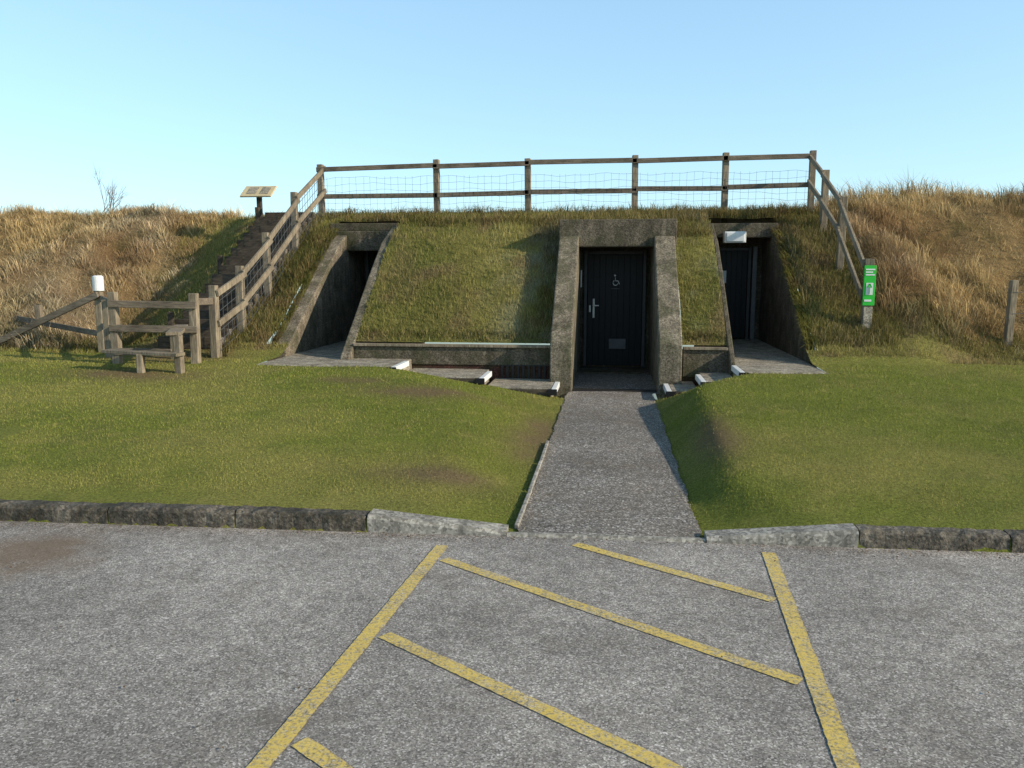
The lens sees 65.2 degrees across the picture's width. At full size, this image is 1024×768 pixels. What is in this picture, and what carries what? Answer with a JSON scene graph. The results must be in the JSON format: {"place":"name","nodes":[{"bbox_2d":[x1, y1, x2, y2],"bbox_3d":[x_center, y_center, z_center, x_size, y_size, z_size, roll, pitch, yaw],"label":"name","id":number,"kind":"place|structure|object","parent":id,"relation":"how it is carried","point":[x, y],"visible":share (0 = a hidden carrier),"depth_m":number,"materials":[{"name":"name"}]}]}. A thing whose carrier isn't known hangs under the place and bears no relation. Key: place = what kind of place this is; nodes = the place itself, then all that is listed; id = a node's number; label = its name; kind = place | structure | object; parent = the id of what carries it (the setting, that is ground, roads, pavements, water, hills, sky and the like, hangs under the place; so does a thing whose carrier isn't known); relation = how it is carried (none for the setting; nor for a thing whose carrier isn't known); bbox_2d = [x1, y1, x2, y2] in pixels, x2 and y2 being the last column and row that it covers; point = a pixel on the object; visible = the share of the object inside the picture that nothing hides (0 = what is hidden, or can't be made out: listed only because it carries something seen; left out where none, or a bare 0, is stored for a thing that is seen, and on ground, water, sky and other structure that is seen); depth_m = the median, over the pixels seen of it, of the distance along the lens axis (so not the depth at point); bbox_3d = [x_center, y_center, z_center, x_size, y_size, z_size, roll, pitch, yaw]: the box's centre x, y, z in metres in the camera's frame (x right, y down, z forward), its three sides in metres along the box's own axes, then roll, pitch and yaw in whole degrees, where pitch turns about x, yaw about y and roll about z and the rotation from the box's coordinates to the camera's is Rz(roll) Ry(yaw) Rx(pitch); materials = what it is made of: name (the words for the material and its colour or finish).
{"place":"outdoors","nodes":[
{"label":"outdoors","id":0,"kind":"place"},
{"bbox_2d":[0,521,1023,767],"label":"car park","id":1,"kind":"structure","parent":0,"point":[230,641],"depth_m":3.71,"materials":[{"name":"grey asphalt"}]},
{"bbox_2d":[246,543,859,767],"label":"parking bay markings","id":2,"kind":"object","parent":1,"relation":"on","point":[290,728],"visible":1,"depth_m":3.54,"materials":[{"name":"yellow paint"}]},
{"bbox_2d":[0,195,1023,552],"bbox_3d":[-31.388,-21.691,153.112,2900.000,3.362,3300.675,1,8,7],"label":"ground","id":3,"kind":"structure","parent":0,"point":[706,443],"depth_m":8.39,"materials":[{"name":"green plant"}]},
{"bbox_2d":[0,292,111,357],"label":"post and rail fence","id":4,"kind":"object","parent":3,"relation":"on","point":[40,319],"visible":0.71,"depth_m":13.15,"materials":[{"name":"brown wood"}]},
{"bbox_2d":[92,275,104,351],"bbox_3d":[-6.708,-1.031,13.050,0.170,1.465,0.170,1,8,7],"label":"white capped post","id":5,"kind":"object","parent":3,"relation":"on","point":[98,283],"visible":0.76,"depth_m":12.97,"materials":[{"name":"paint"}]},
{"bbox_2d":[93,168,128,213],"bbox_3d":[-9.143,-4.357,18.198,0.746,1.282,0.739,-8,11,-44],"label":"bare shrub","id":6,"kind":"object","parent":3,"relation":"on","point":[113,198],"visible":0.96,"depth_m":18.20,"materials":[{"name":"plant"}]},
{"bbox_2d":[101,292,219,373],"bbox_3d":[-5.107,-0.709,11.582,1.482,1.243,1.642,1,8,7],"label":"timber stile","id":7,"kind":"object","parent":3,"relation":"on","point":[175,352],"visible":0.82,"depth_m":11.54,"materials":[{"name":"wood"}]},
{"bbox_2d":[157,207,314,348],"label":"timber stairs","id":8,"kind":"structure","parent":3,"relation":"on","point":[245,251],"depth_m":14.55,"materials":[{"name":"wood"}]},
{"bbox_2d":[240,186,276,215],"bbox_3d":[-5.183,-3.576,16.406,0.660,0.975,0.343,1,8,7],"label":"information lectern","id":9,"kind":"object","parent":3,"relation":"on","point":[258,192],"visible":0.84,"depth_m":16.35,"materials":[{"name":"wood"}]},
{"bbox_2d":[208,166,326,357],"bbox_3d":[-4.231,-2.379,14.512,0.184,3.682,4.981,1,8,7],"label":"wooden fence","id":10,"kind":"object","parent":3,"relation":"on","point":[242,298],"visible":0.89,"depth_m":13.93,"materials":[{"name":"wood"}]},
{"bbox_2d":[387,361,559,396],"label":"concrete steps","id":11,"kind":"structure","parent":3,"relation":"on","point":[544,387],"depth_m":11.42,"materials":[{"name":"grey concrete"}]},
{"bbox_2d":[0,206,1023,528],"bbox_3d":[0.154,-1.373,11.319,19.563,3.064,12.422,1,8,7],"label":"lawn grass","id":12,"kind":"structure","parent":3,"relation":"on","point":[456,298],"depth_m":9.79,"materials":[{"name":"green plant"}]},
{"bbox_2d":[0,499,1023,552],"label":"kerb","id":13,"kind":"structure","parent":3,"relation":"on","point":[825,535],"depth_m":5.38,"materials":[{"name":"concrete"}]},
{"bbox_2d":[0,199,1023,361],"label":"long grass fringe","id":14,"kind":"object","parent":3,"relation":"on","point":[763,211],"visible":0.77,"depth_m":13.72,"materials":[{"name":"green plant"}]},
{"bbox_2d":[514,441,548,528],"bbox_3d":[0.200,0.793,6.830,0.035,0.050,2.740,1,8,7],"label":"path edging","id":15,"kind":"object","parent":3,"relation":"on","point":[524,504],"visible":0.84,"depth_m":6.37,"materials":[{"name":"concrete"}]},
{"bbox_2d":[256,219,828,398],"bbox_3d":[0.440,-1.473,13.688,8.520,2.760,5.780,1,8,7],"label":"concrete bunker","id":16,"kind":"object","parent":3,"relation":"on","point":[616,306],"visible":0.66,"depth_m":13.50},
{"bbox_2d":[369,253,377,273],"bbox_3d":[-2.546,-1.876,16.621,0.830,1.670,0.050,1,8,7],"label":"left wing door leaf","id":17,"kind":"structure","parent":16,"relation":"in","point":[372,256],"depth_m":16.54,"materials":[{"name":"black paint"}]},
{"bbox_2d":[586,254,642,365],"bbox_3d":[1.849,-1.329,14.445,0.980,2.000,0.050,1,8,7],"label":"central door leaf","id":18,"kind":"structure","parent":16,"relation":"in","point":[618,315],"depth_m":14.41,"materials":[{"name":"black paint"}]},
{"bbox_2d":[720,251,747,337],"bbox_3d":[4.208,-1.746,15.639,0.720,1.690,0.050,1,8,7],"label":"right wing door leaf","id":19,"kind":"structure","parent":16,"relation":"in","point":[735,263],"depth_m":15.58,"materials":[{"name":"black paint"}]},
{"bbox_2d":[268,224,816,349],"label":"sloping wall","id":20,"kind":"structure","parent":3,"relation":"on","point":[801,313],"depth_m":13.33,"materials":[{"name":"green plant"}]},
{"bbox_2d":[316,150,816,222],"bbox_3d":[0.908,-3.872,16.094,9.998,1.433,0.198,1,8,7],"label":"wooden fence","id":21,"kind":"object","parent":3,"relation":"on","point":[725,158],"visible":0.97,"depth_m":15.95,"materials":[{"name":"wood"}]},
{"bbox_2d":[663,365,747,397],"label":"concrete steps","id":22,"kind":"structure","parent":3,"relation":"on","point":[671,390],"depth_m":11.09,"materials":[{"name":"grey concrete"}]},
{"bbox_2d":[807,155,864,299],"bbox_3d":[5.588,-2.861,13.804,0.151,2.668,3.743,1,8,6],"label":"wooden fence","id":23,"kind":"object","parent":3,"relation":"on","point":[842,224],"visible":0.88,"depth_m":13.49,"materials":[{"name":"brown wood"}]},
{"bbox_2d":[860,259,876,329],"bbox_3d":[5.393,-1.037,12.183,0.170,1.720,0.187,1,8,7],"label":"sign post","id":24,"kind":"object","parent":3,"relation":"on","point":[869,283],"visible":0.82,"depth_m":12.06,"materials":[{"name":"green paint"}]},
{"bbox_2d":[1003,280,1023,345],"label":"fence post","id":25,"kind":"object","parent":3,"relation":"on","point":[1013,292],"visible":0.66,"depth_m":12.06,"materials":[{"name":"wood"}]},
{"bbox_2d":[0,172,1023,352],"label":"dry bank grass","id":26,"kind":"structure","parent":0,"point":[880,209],"depth_m":15.29,"materials":[{"name":"beige plant"}]},
{"bbox_2d":[0,520,1023,764],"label":"leaf litter","id":27,"kind":"object","parent":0,"point":[544,538],"visible":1,"depth_m":5.08,"materials":[{"name":"brown plant"}]},
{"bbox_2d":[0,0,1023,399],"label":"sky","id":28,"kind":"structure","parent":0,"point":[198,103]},
{"bbox_2d":[517,373,701,537],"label":"path","id":29,"kind":"structure","parent":0,"point":[621,492],"depth_m":6.97,"materials":[{"name":"grey gravel"}]}
]}

